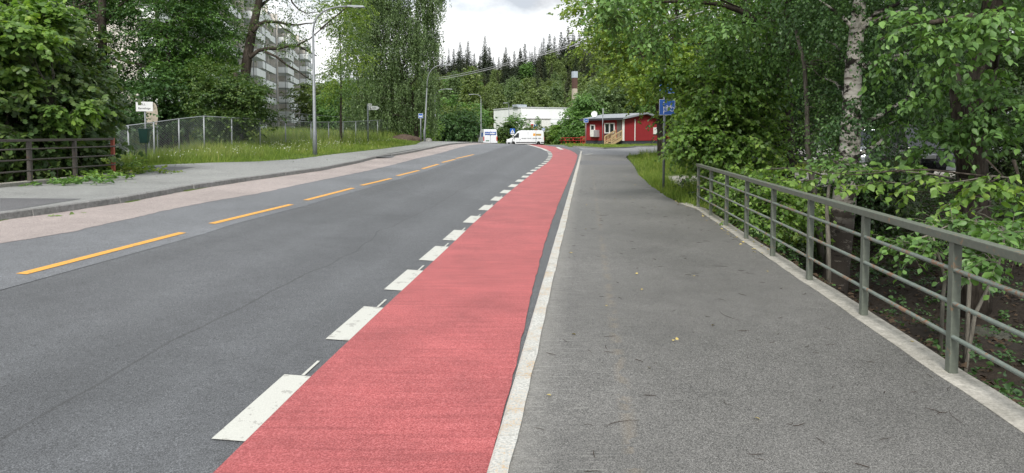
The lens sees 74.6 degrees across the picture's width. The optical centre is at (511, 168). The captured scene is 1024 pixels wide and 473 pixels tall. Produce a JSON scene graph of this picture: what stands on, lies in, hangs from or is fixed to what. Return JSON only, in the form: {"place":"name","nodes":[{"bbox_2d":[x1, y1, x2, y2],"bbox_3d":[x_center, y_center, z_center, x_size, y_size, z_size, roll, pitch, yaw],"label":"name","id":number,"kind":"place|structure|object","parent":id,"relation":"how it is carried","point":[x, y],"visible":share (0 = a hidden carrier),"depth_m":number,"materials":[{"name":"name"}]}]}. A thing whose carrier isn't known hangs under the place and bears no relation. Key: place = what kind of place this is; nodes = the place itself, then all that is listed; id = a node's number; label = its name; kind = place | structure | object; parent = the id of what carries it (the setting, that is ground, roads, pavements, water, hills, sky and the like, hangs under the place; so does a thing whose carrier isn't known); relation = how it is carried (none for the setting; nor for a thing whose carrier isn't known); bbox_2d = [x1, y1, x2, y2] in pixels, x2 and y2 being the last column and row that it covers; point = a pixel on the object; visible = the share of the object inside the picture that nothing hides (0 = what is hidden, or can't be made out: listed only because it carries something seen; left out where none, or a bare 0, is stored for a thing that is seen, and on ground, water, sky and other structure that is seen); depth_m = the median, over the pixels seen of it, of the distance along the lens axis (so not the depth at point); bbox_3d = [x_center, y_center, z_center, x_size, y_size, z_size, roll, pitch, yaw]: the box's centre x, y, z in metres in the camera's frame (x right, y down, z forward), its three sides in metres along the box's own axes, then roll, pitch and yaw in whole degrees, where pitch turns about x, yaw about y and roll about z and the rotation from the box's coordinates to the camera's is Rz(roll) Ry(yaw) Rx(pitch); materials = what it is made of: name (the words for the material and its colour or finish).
{"place":"outdoors","nodes":[
{"label":"outdoors","id":0,"kind":"place"},
{"bbox_2d":[33,137,408,176],"bbox_3d":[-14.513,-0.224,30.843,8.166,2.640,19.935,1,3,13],"label":"tall grass","id":1,"kind":"structure","parent":0,"point":[209,146],"depth_m":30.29,"materials":[{"name":"plant"}]},
{"bbox_2d":[0,141,503,209],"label":"pavement","id":2,"kind":"structure","parent":0,"point":[151,181],"depth_m":17.88,"materials":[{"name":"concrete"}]},
{"bbox_2d":[0,198,75,210],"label":"pavement patch","id":3,"kind":"object","parent":2,"relation":"on","point":[6,204],"visible":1,"depth_m":11.96,"materials":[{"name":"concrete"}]},
{"bbox_2d":[341,146,425,155],"bbox_3d":[-7.318,-1.272,42.966,2.306,0.289,19.759,0,3,4],"label":"pavement patch","id":4,"kind":"object","parent":2,"relation":"on","point":[381,151],"visible":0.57,"depth_m":38.57,"materials":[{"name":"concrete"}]},
{"bbox_2d":[131,124,441,145],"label":"field grass","id":5,"kind":"structure","parent":0,"point":[351,136],"depth_m":51.06,"materials":[{"name":"plant"}]},
{"bbox_2d":[0,144,579,472],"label":"road","id":6,"kind":"structure","parent":0,"point":[211,351],"depth_m":5.87,"materials":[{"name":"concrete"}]},
{"bbox_2d":[0,143,488,242],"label":"gutter strip","id":7,"kind":"object","parent":6,"relation":"on","point":[22,228],"visible":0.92,"depth_m":13.47,"materials":[{"name":"pink concrete"}]},
{"bbox_2d":[0,144,513,289],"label":"worn road lane","id":8,"kind":"structure","parent":6,"relation":"on","point":[18,256],"depth_m":10.85,"materials":[{"name":"asphalt"}]},
{"bbox_2d":[213,144,577,472],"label":"bike lane","id":9,"kind":"structure","parent":6,"relation":"on","point":[415,375],"depth_m":4.76,"materials":[{"name":"asphalt"}]},
{"bbox_2d":[487,151,581,472],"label":"white line","id":10,"kind":"structure","parent":6,"relation":"on","point":[504,447],"depth_m":4.63,"materials":[{"name":"paint"}]},
{"bbox_2d":[501,144,581,149],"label":"road crest","id":11,"kind":"object","parent":6,"relation":"attached to","point":[518,146],"visible":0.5,"depth_m":57.36,"materials":[{"name":"asphalt"}]},
{"bbox_2d":[0,98,1023,403],"bbox_3d":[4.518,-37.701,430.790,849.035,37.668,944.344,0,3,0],"label":"ground","id":12,"kind":"structure","parent":0,"point":[932,308],"depth_m":11.03,"materials":[{"name":"plant"}]},
{"bbox_2d":[0,173,114,187],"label":"concrete footing","id":13,"kind":"object","parent":12,"relation":"on","point":[13,184],"visible":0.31,"depth_m":15.38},
{"bbox_2d":[0,138,115,180],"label":"bridge railing","id":14,"kind":"object","parent":13,"relation":"on","point":[29,159],"visible":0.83,"depth_m":16.34,"materials":[{"name":"grey paint"}]},
{"bbox_2d":[13,176,114,185],"bbox_3d":[-10.377,0.304,15.674,2.181,0.274,1.762,0,3,0],"label":"weed","id":15,"kind":"object","parent":13,"relation":"on","point":[66,181],"visible":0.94,"depth_m":15.55,"materials":[{"name":"green plant"}]},
{"bbox_2d":[0,0,116,176],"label":"lime shoots","id":16,"kind":"object","parent":12,"relation":"on","point":[37,28],"visible":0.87,"depth_m":16.68,"materials":[{"name":"green plant"}]},
{"bbox_2d":[0,0,146,182],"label":"maple shrub","id":17,"kind":"object","parent":12,"relation":"on","point":[79,80],"visible":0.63,"depth_m":17.49,"materials":[{"name":"green plant"}]},
{"bbox_2d":[47,0,150,100],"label":"leafy tree","id":18,"kind":"object","parent":12,"relation":"on","point":[77,2],"visible":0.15,"depth_m":38.60,"materials":[{"name":"green plant"}]},
{"bbox_2d":[63,169,134,179],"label":"weed","id":19,"kind":"object","parent":12,"relation":"on","point":[96,172],"visible":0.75,"depth_m":16.84,"materials":[{"name":"green plant"}]},
{"bbox_2d":[48,0,167,137],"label":"leafy tree","id":20,"kind":"object","parent":12,"relation":"on","point":[101,19],"visible":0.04,"depth_m":36.90,"materials":[{"name":"green plant"}]},
{"bbox_2d":[98,156,156,172],"bbox_3d":[-11.461,-0.090,19.960,1.733,0.546,2.045,-2,4,-33],"label":"weed","id":21,"kind":"object","parent":12,"relation":"on","point":[131,164],"visible":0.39,"depth_m":19.91,"materials":[{"name":"green plant"}]},
{"bbox_2d":[109,103,164,153],"bbox_3d":[-18.935,-1.394,30.603,5.219,3.960,5.747,2,4,38],"label":"leafy tree","id":22,"kind":"object","parent":12,"relation":"on","point":[133,116],"visible":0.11,"depth_m":30.90,"materials":[{"name":"green plant"}]},
{"bbox_2d":[136,102,152,160],"bbox_3d":[-13.883,-1.209,25.460,0.600,2.624,0.084,0,3,-8],"label":"name sign","id":23,"kind":"object","parent":12,"relation":"on","point":[145,106],"visible":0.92,"depth_m":25.38,"materials":[{"name":"metal"}]},
{"bbox_2d":[137,129,150,142],"bbox_3d":[-13.866,-1.234,25.341,0.360,0.540,0.310,0,3,-8],"label":"litter bin","id":24,"kind":"object","parent":23,"relation":"attached to","point":[144,135],"visible":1,"depth_m":25.23,"materials":[{"name":"green plastic"}]},
{"bbox_2d":[114,164,182,173],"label":"weed","id":25,"kind":"object","parent":12,"relation":"on","point":[138,169],"visible":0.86,"depth_m":19.26,"materials":[{"name":"green plant"}]},
{"bbox_2d":[146,103,157,149],"bbox_3d":[-18.404,-2.069,34.429,0.682,2.644,0.081,1,3,10],"label":"notice board","id":26,"kind":"object","parent":12,"relation":"on","point":[154,118],"visible":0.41,"depth_m":34.35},
{"bbox_2d":[71,0,245,147],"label":"leafy tree","id":27,"kind":"object","parent":12,"relation":"on","point":[139,87],"visible":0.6,"depth_m":36.73,"materials":[{"name":"green plant"}]},
{"bbox_2d":[123,21,205,148],"bbox_3d":[-19.553,-4.422,36.663,6.397,7.306,4.870,0,3,0],"label":"leafy tree","id":28,"kind":"object","parent":12,"relation":"on","point":[167,113],"visible":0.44,"depth_m":36.20,"materials":[{"name":"green plant"}]},
{"bbox_2d":[90,0,264,146],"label":"leafy tree","id":29,"kind":"object","parent":12,"relation":"on","point":[155,63],"visible":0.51,"depth_m":37.56,"materials":[{"name":"green plant"}]},
{"bbox_2d":[67,0,311,132],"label":"apartment block","id":30,"kind":"structure","parent":12,"relation":"on","point":[272,69],"depth_m":122.50,"materials":[{"name":"grey concrete"}]},
{"bbox_2d":[164,0,256,144],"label":"leafy tree","id":31,"kind":"object","parent":12,"relation":"on","point":[215,53],"visible":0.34,"depth_m":40.08,"materials":[{"name":"green plant"}]},
{"bbox_2d":[169,50,292,143],"bbox_3d":[-15.459,-3.550,36.019,6.861,5.628,7.376,0,3,0],"label":"leafy tree","id":32,"kind":"object","parent":12,"relation":"on","point":[232,99],"visible":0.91,"depth_m":34.92,"materials":[{"name":"green plant"}]},
{"bbox_2d":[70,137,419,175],"bbox_3d":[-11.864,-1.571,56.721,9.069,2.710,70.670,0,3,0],"label":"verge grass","id":33,"kind":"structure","parent":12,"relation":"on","point":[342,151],"depth_m":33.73,"materials":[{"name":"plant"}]},
{"bbox_2d":[0,142,494,219],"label":"granite kerb","id":34,"kind":"structure","parent":12,"relation":"on","point":[28,212],"depth_m":14.58,"materials":[{"name":"stone"}]},
{"bbox_2d":[115,116,387,156],"bbox_3d":[-13.623,-2.212,47.281,4.739,3.226,39.204,1,3,10],"label":"chain link fence","id":35,"kind":"object","parent":12,"relation":"on","point":[204,134],"visible":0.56,"depth_m":33.06,"materials":[{"name":"metal"}]},
{"bbox_2d":[201,0,382,145],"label":"bare limbed tree","id":36,"kind":"object","parent":12,"relation":"on","point":[249,54],"visible":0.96,"depth_m":40.46,"materials":[{"name":"green plant"}]},
{"bbox_2d":[280,69,343,128],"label":"leafy tree","id":37,"kind":"object","parent":12,"relation":"on","point":[302,98],"visible":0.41,"depth_m":122.74,"materials":[{"name":"green plant"}]},
{"bbox_2d":[306,84,357,131],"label":"leafy tree","id":38,"kind":"object","parent":12,"relation":"on","point":[323,119],"visible":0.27,"depth_m":115.24,"materials":[{"name":"green plant"}]},
{"bbox_2d":[312,5,364,155],"bbox_3d":[-8.468,-4.139,32.828,2.621,7.616,0.261,0,3,0],"label":"street lamp","id":39,"kind":"object","parent":12,"relation":"on","point":[314,134],"visible":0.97,"depth_m":32.77,"materials":[{"name":"metal"}]},
{"bbox_2d":[299,0,384,142],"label":"pale tree","id":40,"kind":"object","parent":12,"relation":"on","point":[348,53],"visible":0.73,"depth_m":46.41,"materials":[{"name":"green plant"}]},
{"bbox_2d":[320,81,412,132],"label":"leafy tree","id":41,"kind":"object","parent":12,"relation":"on","point":[327,111],"visible":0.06,"depth_m":109.53,"materials":[{"name":"green plant"}]},
{"bbox_2d":[330,0,451,136],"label":"weeping birch","id":42,"kind":"object","parent":12,"relation":"on","point":[413,45],"visible":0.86,"depth_m":66.14,"materials":[{"name":"green plant"}]},
{"bbox_2d":[440,68,463,105],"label":"leafy tree","id":43,"kind":"object","parent":12,"relation":"on","point":[452,84],"visible":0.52,"depth_m":171.51,"materials":[{"name":"green plant"}]},
{"bbox_2d":[419,104,499,141],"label":"bush","id":44,"kind":"object","parent":12,"relation":"on","point":[453,131],"visible":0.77,"depth_m":105.24,"materials":[{"name":"green plant"}]},
{"bbox_2d":[436,103,485,127],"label":"bush","id":45,"kind":"object","parent":12,"relation":"on","point":[446,108],"visible":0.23,"depth_m":111.32,"materials":[{"name":"green plant"}]},
{"bbox_2d":[455,65,486,106],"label":"leafy tree","id":46,"kind":"object","parent":12,"relation":"on","point":[471,88],"visible":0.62,"depth_m":163.53,"materials":[{"name":"green plant"}]},
{"bbox_2d":[455,101,497,139],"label":"bush","id":47,"kind":"object","parent":12,"relation":"on","point":[479,107],"visible":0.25,"depth_m":123.98,"materials":[{"name":"green plant"}]},
{"bbox_2d":[477,129,497,143],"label":"delivery van","id":48,"kind":"object","parent":12,"relation":"on","point":[487,135],"visible":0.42,"depth_m":96.02,"materials":[{"name":"white paint"}]},
{"bbox_2d":[480,92,496,111],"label":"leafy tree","id":49,"kind":"object","parent":12,"relation":"on","point":[487,101],"visible":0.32,"depth_m":169.21,"materials":[{"name":"green plant"}]},
{"bbox_2d":[487,92,508,126],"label":"leafy tree","id":50,"kind":"object","parent":12,"relation":"on","point":[498,100],"visible":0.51,"depth_m":162.71,"materials":[{"name":"green plant"}]},
{"bbox_2d":[494,128,509,143],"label":"bush","id":51,"kind":"object","parent":12,"relation":"on","point":[503,134],"visible":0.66,"depth_m":111.10,"materials":[{"name":"green plant"}]},
{"bbox_2d":[501,76,528,107],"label":"leafy tree","id":52,"kind":"object","parent":12,"relation":"on","point":[511,90],"visible":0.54,"depth_m":173.84,"materials":[{"name":"green plant"}]},
{"bbox_2d":[502,112,532,130],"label":"bush","id":53,"kind":"object","parent":12,"relation":"on","point":[521,122],"visible":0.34,"depth_m":115.14,"materials":[{"name":"green plant"}]},
{"bbox_2d":[509,91,527,107],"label":"leafy tree","id":54,"kind":"object","parent":12,"relation":"on","point":[520,97],"visible":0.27,"depth_m":159.08,"materials":[{"name":"green plant"}]},
{"bbox_2d":[509,77,536,106],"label":"leafy tree","id":55,"kind":"object","parent":12,"relation":"on","point":[525,81],"visible":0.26,"depth_m":174.40,"materials":[{"name":"green plant"}]},
{"bbox_2d":[505,130,544,144],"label":"delivery van","id":56,"kind":"object","parent":12,"relation":"on","point":[532,137],"visible":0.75,"depth_m":106.95,"materials":[{"name":"white paint"}]},
{"bbox_2d":[493,105,568,131],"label":"white hall","id":57,"kind":"structure","parent":12,"relation":"on","point":[548,116],"depth_m":131.91,"materials":[{"name":"paint"}]},
{"bbox_2d":[526,83,558,106],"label":"leafy tree","id":58,"kind":"object","parent":12,"relation":"on","point":[539,97],"visible":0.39,"depth_m":162.92,"materials":[{"name":"green plant"}]},
{"bbox_2d":[545,80,566,107],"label":"leafy tree","id":59,"kind":"object","parent":12,"relation":"on","point":[556,89],"visible":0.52,"depth_m":174.19,"materials":[{"name":"green plant"}]},
{"bbox_2d":[546,59,567,77],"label":"leafy tree","id":60,"kind":"object","parent":12,"relation":"on","point":[558,68],"visible":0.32,"depth_m":238.54,"materials":[{"name":"green plant"}]},
{"bbox_2d":[546,122,569,143],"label":"bush","id":61,"kind":"object","parent":12,"relation":"on","point":[555,133],"visible":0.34,"depth_m":109.35,"materials":[{"name":"green plant"}]},
{"bbox_2d":[566,49,589,77],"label":"leafy tree","id":62,"kind":"object","parent":12,"relation":"on","point":[571,61],"visible":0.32,"depth_m":236.99,"materials":[{"name":"green plant"}]},
{"bbox_2d":[555,91,609,142],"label":"leafy tree","id":63,"kind":"object","parent":12,"relation":"on","point":[578,110],"visible":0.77,"depth_m":101.46,"materials":[{"name":"green plant"}]},
{"bbox_2d":[577,82,640,113],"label":"leafy tree","id":64,"kind":"object","parent":12,"relation":"on","point":[616,107],"visible":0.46,"depth_m":105.51,"materials":[{"name":"green plant"}]},
{"bbox_2d":[562,143,656,147],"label":"lawn grass","id":65,"kind":"structure","parent":12,"relation":"on","point":[611,145],"depth_m":66.71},
{"bbox_2d":[576,67,647,111],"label":"leafy tree","id":66,"kind":"object","parent":12,"relation":"on","point":[602,81],"visible":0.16,"depth_m":111.64,"materials":[{"name":"green plant"}]},
{"bbox_2d":[580,111,668,144],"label":"red house","id":67,"kind":"structure","parent":12,"relation":"on","point":[621,129],"depth_m":79.62,"materials":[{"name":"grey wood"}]},
{"bbox_2d":[548,0,760,158],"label":"maple tree","id":68,"kind":"object","parent":12,"relation":"on","point":[627,67],"visible":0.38,"depth_m":37.82,"materials":[{"name":"green plant"}]},
{"bbox_2d":[659,68,674,189],"bbox_3d":[4.497,-1.082,19.476,0.460,4.050,0.089,2,3,27],"label":"cycle lane sign","id":69,"kind":"object","parent":12,"relation":"on","point":[663,110],"visible":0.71,"depth_m":19.47,"materials":[{"name":"metal"}]},
{"bbox_2d":[617,0,802,138],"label":"leafy tree","id":70,"kind":"object","parent":12,"relation":"on","point":[710,12],"visible":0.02,"depth_m":44.66,"materials":[{"name":"green plant"}]},
{"bbox_2d":[633,60,804,203],"bbox_3d":[4.925,-0.641,15.983,3.918,4.051,4.450,0,3,0],"label":"linden sapling","id":71,"kind":"object","parent":12,"relation":"on","point":[713,128],"visible":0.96,"depth_m":15.40,"materials":[{"name":"green plant"}]},
{"bbox_2d":[627,152,826,244],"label":"verge grass","id":72,"kind":"structure","parent":12,"relation":"on","point":[651,175],"depth_m":21.35,"materials":[{"name":"plant"}]},
{"bbox_2d":[573,0,890,178],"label":"elm tree","id":73,"kind":"object","parent":12,"relation":"on","point":[731,29],"visible":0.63,"depth_m":15.15,"materials":[{"name":"green plant"}]},
{"bbox_2d":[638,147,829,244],"bbox_3d":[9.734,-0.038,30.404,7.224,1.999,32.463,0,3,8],"label":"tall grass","id":74,"kind":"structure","parent":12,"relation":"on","point":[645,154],"depth_m":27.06,"materials":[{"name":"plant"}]},
{"bbox_2d":[508,154,1023,472],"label":"footpath","id":75,"kind":"structure","parent":12,"relation":"on","point":[698,374],"depth_m":4.60,"materials":[{"name":"asphalt"}]},
{"bbox_2d":[535,174,960,471],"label":"fallen twigs","id":76,"kind":"object","parent":75,"relation":"on","point":[747,356],"depth_m":4.86,"materials":[{"name":"wood"}]},
{"bbox_2d":[698,160,836,254],"bbox_3d":[4.839,0.837,13.095,2.354,1.973,3.126,0,3,0],"label":"linden shrub","id":77,"kind":"object","parent":12,"relation":"on","point":[784,216],"visible":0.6,"depth_m":12.27,"materials":[{"name":"green plant"}]},
{"bbox_2d":[760,85,837,166],"bbox_3d":[7.760,-0.772,19.053,2.843,3.372,2.672,0,3,0],"label":"bush","id":78,"kind":"object","parent":12,"relation":"on","point":[799,141],"visible":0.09,"depth_m":18.84,"materials":[{"name":"green plant"}]},
{"bbox_2d":[717,0,919,155],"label":"leafy tree","id":79,"kind":"object","parent":12,"relation":"on","point":[748,43],"visible":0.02,"depth_m":42.13,"materials":[{"name":"green plant"}]},
{"bbox_2d":[784,27,867,267],"bbox_3d":[6.064,-0.303,13.073,1.368,4.924,2.112,0,3,0],"label":"sapling","id":80,"kind":"object","parent":12,"relation":"on","point":[809,152],"visible":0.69,"depth_m":13.08,"materials":[{"name":"green plant"}]},
{"bbox_2d":[799,151,871,286],"bbox_3d":[5.140,1.020,10.599,1.064,2.591,1.128,0,3,0],"label":"sapling","id":81,"kind":"object","parent":12,"relation":"on","point":[830,166],"visible":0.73,"depth_m":10.59,"materials":[{"name":"green plant"}]},
{"bbox_2d":[749,167,840,191],"bbox_3d":[4.336,0.176,10.221,1.325,0.431,0.635,0,3,-5],"label":"linden branch","id":82,"kind":"object","parent":81,"relation":"attached to","point":[807,184],"visible":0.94,"depth_m":10.19,"materials":[{"name":"green plant"}]},
{"bbox_2d":[670,171,1023,278],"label":"undergrowth","id":83,"kind":"object","parent":12,"relation":"on","point":[893,233],"visible":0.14,"depth_m":14.88,"materials":[{"name":"green plant"}]},
{"bbox_2d":[679,203,1023,432],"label":"concrete edge kerb","id":84,"kind":"structure","parent":12,"relation":"on","point":[1005,408],"depth_m":5.23,"materials":[{"name":"concrete"}]},
{"bbox_2d":[696,164,1023,378],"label":"bridge railing","id":85,"kind":"object","parent":84,"relation":"on","point":[957,243],"visible":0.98,"depth_m":5.51,"materials":[{"name":"metal"}]},
{"bbox_2d":[691,192,1023,406],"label":"undergrowth","id":86,"kind":"object","parent":12,"relation":"on","point":[1008,386],"visible":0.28,"depth_m":9.29,"materials":[{"name":"green plant"}]},
{"bbox_2d":[704,0,1023,294],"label":"birch tree","id":87,"kind":"object","parent":12,"relation":"on","point":[851,124],"visible":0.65,"depth_m":11.78,"materials":[{"name":"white plant"}]},
{"bbox_2d":[708,203,1023,404],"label":"leaf litter","id":88,"kind":"object","parent":12,"relation":"on","point":[964,365],"visible":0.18,"depth_m":9.31,"materials":[{"name":"brown plant"}]},
{"bbox_2d":[817,162,932,236],"bbox_3d":[8.102,0.800,15.034,2.320,1.897,2.100,0,3,0],"label":"bush","id":89,"kind":"object","parent":12,"relation":"on","point":[893,208],"visible":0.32,"depth_m":14.65,"materials":[{"name":"green plant"}]},
{"bbox_2d":[797,0,1023,141],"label":"leafy tree","id":90,"kind":"object","parent":12,"relation":"on","point":[906,70],"visible":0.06,"depth_m":40.37,"materials":[{"name":"green plant"}]},
{"bbox_2d":[821,0,1023,318],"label":"rough barked elm","id":91,"kind":"object","parent":12,"relation":"on","point":[969,128],"visible":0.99,"depth_m":8.71,"materials":[{"name":"green plant"}]},
{"bbox_2d":[821,161,955,213],"bbox_3d":[4.614,0.240,8.157,1.769,0.649,0.676,0,3,0],"label":"linden branch","id":92,"kind":"object","parent":91,"relation":"attached to","point":[879,185],"visible":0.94,"depth_m":8.19,"materials":[{"name":"green plant"}]},
{"bbox_2d":[917,174,1023,241],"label":"linden branch","id":93,"kind":"object","parent":91,"relation":"attached to","point":[982,186],"visible":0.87,"depth_m":7.18,"materials":[{"name":"green plant"}]},
{"bbox_2d":[870,200,991,354],"bbox_3d":[4.113,1.259,6.740,0.880,1.900,1.170,-2,4,-37],"label":"sapling","id":94,"kind":"object","parent":12,"relation":"on","point":[927,247],"visible":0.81,"depth_m":6.67,"materials":[{"name":"green plant"}]},
{"bbox_2d":[871,0,1023,119],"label":"leafy tree","id":95,"kind":"object","parent":12,"relation":"on","point":[1017,70],"visible":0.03,"depth_m":38.50,"materials":[{"name":"green plant"}]},
{"bbox_2d":[909,90,1001,176],"bbox_3d":[13.150,-0.773,19.938,2.695,3.273,2.686,0,3,0],"label":"bush","id":96,"kind":"object","parent":12,"relation":"on","point":[940,115],"visible":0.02,"depth_m":20.12,"materials":[{"name":"green plant"}]},
{"bbox_2d":[932,204,1023,372],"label":"sapling","id":97,"kind":"object","parent":12,"relation":"on","point":[983,261],"visible":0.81,"depth_m":5.83,"materials":[{"name":"green plant"}]},
{"bbox_2d":[934,85,1023,163],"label":"bush","id":98,"kind":"object","parent":12,"relation":"on","point":[998,115],"visible":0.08,"depth_m":18.51,"materials":[{"name":"green plant"}]},
{"bbox_2d":[946,192,1023,373],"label":"sapling","id":99,"kind":"object","parent":12,"relation":"on","point":[968,298],"visible":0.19,"depth_m":7.47,"materials":[{"name":"green plant"}]},
{"bbox_2d":[949,120,1023,193],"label":"bush","id":100,"kind":"object","parent":12,"relation":"on","point":[1005,163],"visible":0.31,"depth_m":17.79,"materials":[{"name":"green plant"}]},
{"bbox_2d":[963,326,1012,340],"bbox_3d":[6.566,2.332,9.317,0.662,0.254,0.581,-2,4,-35],"label":"rock","id":101,"kind":"object","parent":12,"relation":"on","point":[1001,335],"visible":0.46,"depth_m":9.23,"materials":[{"name":"stone"}]},
{"bbox_2d":[438,9,709,79],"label":"overhead cable","id":102,"kind":"object","parent":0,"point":[566,47],"visible":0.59,"depth_m":59.60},
{"bbox_2d":[266,0,1012,84],"label":"sky","id":103,"kind":"structure","parent":0,"point":[512,25],"materials":[{"name":"white"}]},
{"bbox_2d":[577,146,836,155],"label":"side street","id":104,"kind":"structure","parent":0,"point":[623,151],"depth_m":52.17,"materials":[{"name":"asphalt"}]},
{"bbox_2d":[669,164,1006,186],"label":"gravel parking ground","id":105,"kind":"structure","parent":0,"point":[684,177],"depth_m":24.14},
{"bbox_2d":[866,125,955,177],"bbox_3d":[14.301,-0.602,23.476,2.360,1.842,4.650,0,3,8],"label":"parked car","id":106,"kind":"object","parent":105,"relation":"on","point":[929,160],"visible":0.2,"depth_m":22.48,"materials":[{"name":"black paint"}]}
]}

